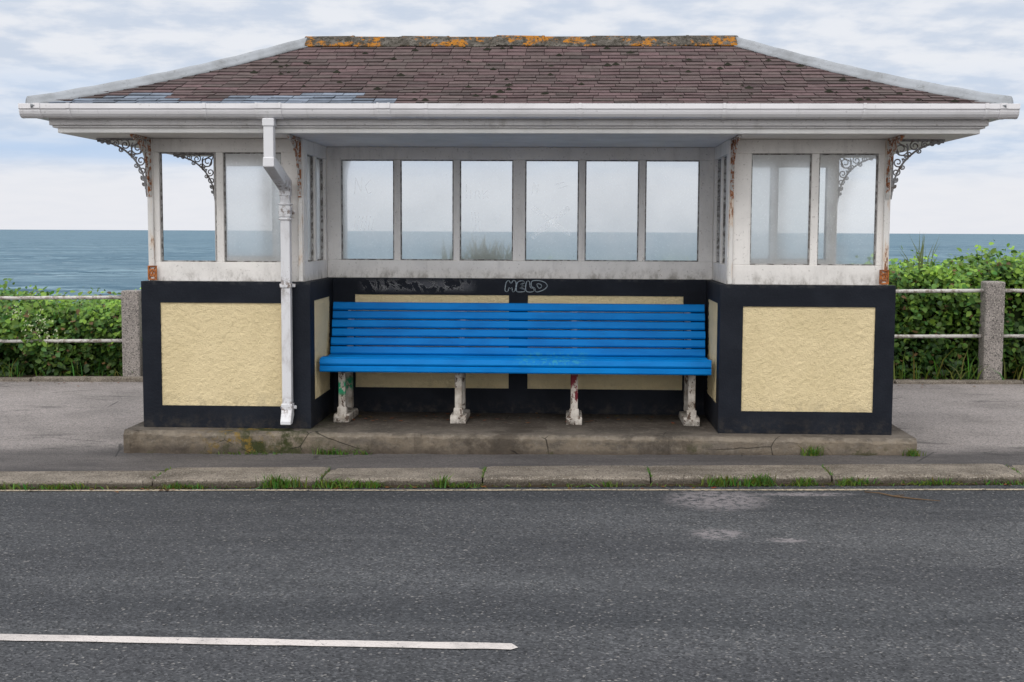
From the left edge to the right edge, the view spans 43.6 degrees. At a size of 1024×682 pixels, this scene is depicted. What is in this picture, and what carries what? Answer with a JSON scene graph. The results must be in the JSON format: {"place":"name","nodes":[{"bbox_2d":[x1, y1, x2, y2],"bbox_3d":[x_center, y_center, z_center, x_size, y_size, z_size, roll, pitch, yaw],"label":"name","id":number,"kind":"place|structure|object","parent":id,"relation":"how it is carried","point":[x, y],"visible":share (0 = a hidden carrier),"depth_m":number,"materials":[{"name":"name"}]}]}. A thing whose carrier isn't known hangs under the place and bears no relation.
{"place":"outdoors","nodes":[
{"label":"outdoors","id":0,"kind":"place"},
{"bbox_2d":[2,373,1020,379],"bbox_3d":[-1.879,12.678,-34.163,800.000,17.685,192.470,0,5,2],"label":"ground","id":1,"kind":"structure","parent":0,"point":[922,378],"depth_m":12.63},
{"bbox_2d":[0,240,1023,379],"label":"hedge","id":2,"kind":"object","parent":1,"relation":"on","point":[936,313],"visible":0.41,"depth_m":12.83,"materials":[{"name":"green plant"}]},
{"bbox_2d":[6,305,63,344],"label":"flower heads","id":3,"kind":"object","parent":2,"relation":"attached to","point":[35,328],"visible":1,"depth_m":12.98,"materials":[{"name":"white plant"}]},
{"bbox_2d":[0,464,1023,487],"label":"kerb","id":4,"kind":"structure","parent":1,"relation":"on","point":[544,475],"depth_m":7.78,"materials":[{"name":"concrete"}]},
{"bbox_2d":[0,281,1023,379],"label":"railing","id":5,"kind":"object","parent":1,"relation":"on","point":[991,335],"visible":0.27,"depth_m":12.42,"materials":[{"name":"stone"}]},
{"bbox_2d":[0,376,1023,383],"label":"path edging","id":6,"kind":"object","parent":1,"relation":"on","point":[127,379],"visible":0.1,"depth_m":12.82,"materials":[{"name":"concrete"}]},
{"bbox_2d":[0,235,1023,379],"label":"verge grass","id":7,"kind":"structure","parent":1,"relation":"on","point":[919,256],"depth_m":12.48,"materials":[{"name":"green plant"}]},
{"bbox_2d":[0,484,1023,681],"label":"road","id":8,"kind":"structure","parent":0,"point":[707,585],"depth_m":5.58,"materials":[{"name":"grey asphalt"}]},
{"bbox_2d":[0,634,517,648],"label":"lane marking","id":9,"kind":"object","parent":8,"relation":"on","point":[266,641],"visible":1,"depth_m":4.79,"materials":[{"name":"white paint"}]},
{"bbox_2d":[4,381,1006,492],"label":"fallen leaves","id":10,"kind":"object","parent":8,"relation":"on","point":[446,486],"visible":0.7,"depth_m":7.66,"materials":[{"name":"brown plant"}]},
{"bbox_2d":[0,444,1023,489],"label":"kerb weeds","id":11,"kind":"object","parent":8,"relation":"on","point":[758,481],"visible":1,"depth_m":7.68,"materials":[{"name":"green plant"}]},
{"bbox_2d":[0,489,1023,490],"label":"edge line","id":12,"kind":"object","parent":8,"relation":"on","point":[476,489],"visible":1,"depth_m":7.59,"materials":[{"name":"paint"}]},
{"bbox_2d":[0,481,1023,489],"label":"gutter dirt","id":13,"kind":"structure","parent":8,"relation":"on","point":[564,485],"depth_m":7.69,"materials":[{"name":"soil"}]},
{"bbox_2d":[865,491,938,500],"bbox_3d":[2.238,0.890,7.334,0.444,0.014,0.050,4,6,40],"label":"twig","id":14,"kind":"object","parent":8,"relation":"on","point":[899,496],"visible":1,"depth_m":7.33,"materials":[{"name":"brown wood"}]},
{"bbox_2d":[0,381,1023,470],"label":"pavement","id":15,"kind":"structure","parent":0,"point":[65,426],"depth_m":9.05,"materials":[{"name":"concrete"}]},
{"bbox_2d":[18,35,1019,469],"bbox_3d":[0.052,-0.731,9.489,6.259,3.019,2.966,0,5,2],"label":"seaside shelter","id":16,"kind":"object","parent":15,"relation":"on","point":[638,169],"visible":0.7,"depth_m":8.71,"materials":[{"name":"concrete"}]},
{"bbox_2d":[214,154,216,260],"bbox_3d":[-1.873,-1.032,10.383,1.071,0.966,0.070,0,5,2],"label":"window","id":17,"kind":"structure","parent":16,"relation":"in","point":[214,154],"depth_m":10.37,"materials":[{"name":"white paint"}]},
{"bbox_2d":[146,138,305,281],"bbox_3d":[-1.943,-0.890,8.721,1.071,0.966,0.070,0,5,2],"label":"window","id":18,"kind":"structure","parent":16,"relation":"in","point":[247,198],"depth_m":8.71,"materials":[{"name":"white paint"}]},
{"bbox_2d":[305,139,326,280],"bbox_3d":[-1.425,-0.922,9.123,0.070,0.966,0.776,0,5,2],"label":"window","id":19,"kind":"structure","parent":16,"relation":"in","point":[315,154],"depth_m":9.12,"materials":[{"name":"white paint"}]},
{"bbox_2d":[326,147,327,276],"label":"window","id":20,"kind":"structure","parent":16,"relation":"in","point":[326,147],"depth_m":9.60,"materials":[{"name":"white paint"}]},
{"bbox_2d":[320,302,711,425],"bbox_3d":[0.030,0.157,9.144,2.721,0.826,0.565,0,5,2],"label":"park bench","id":21,"kind":"object","parent":16,"relation":"on","point":[623,353],"visible":1,"depth_m":9.29,"materials":[{"name":"blue paint"}]},
{"bbox_2d":[327,147,713,279],"bbox_3d":[0.053,-0.946,9.480,2.852,0.966,0.060,0,5,2],"label":"window","id":22,"kind":"structure","parent":16,"relation":"in","point":[393,212],"depth_m":9.47,"materials":[{"name":"clear glass"}]},
{"bbox_2d":[712,148,714,269],"bbox_3d":[1.531,-0.969,9.827,0.070,0.966,0.756,0,5,2],"label":"window","id":23,"kind":"structure","parent":16,"relation":"in","point":[714,148],"depth_m":9.45,"materials":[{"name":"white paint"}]},
{"bbox_2d":[712,140,727,283],"bbox_3d":[1.496,-0.899,9.001,0.070,0.966,0.776,0,5,2],"label":"window","id":24,"kind":"structure","parent":16,"relation":"in","point":[721,151],"depth_m":9.01,"materials":[{"name":"white paint"}]},
{"bbox_2d":[725,139,891,285],"bbox_3d":[1.978,-0.859,8.557,1.071,0.966,0.070,0,5,2],"label":"window","id":25,"kind":"structure","parent":16,"relation":"in","point":[777,182],"depth_m":8.55,"materials":[{"name":"white paint"}]},
{"bbox_2d":[818,155,838,263],"bbox_3d":[2.049,-1.001,10.220,1.071,0.966,0.070,0,5,2],"label":"window","id":26,"kind":"structure","parent":16,"relation":"in","point":[831,200],"depth_m":10.16,"materials":[{"name":"clear glass"}]},
{"bbox_2d":[0,230,1023,304],"bbox_3d":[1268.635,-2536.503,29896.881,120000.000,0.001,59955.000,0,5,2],"label":"sea","id":27,"kind":"structure","parent":0,"point":[86,261],"depth_m":965.47,"materials":[{"name":"liquid"}]},
{"bbox_2d":[0,0,1023,233],"label":"sky","id":28,"kind":"structure","parent":0,"point":[50,179],"materials":[{"name":"white"}]}
]}

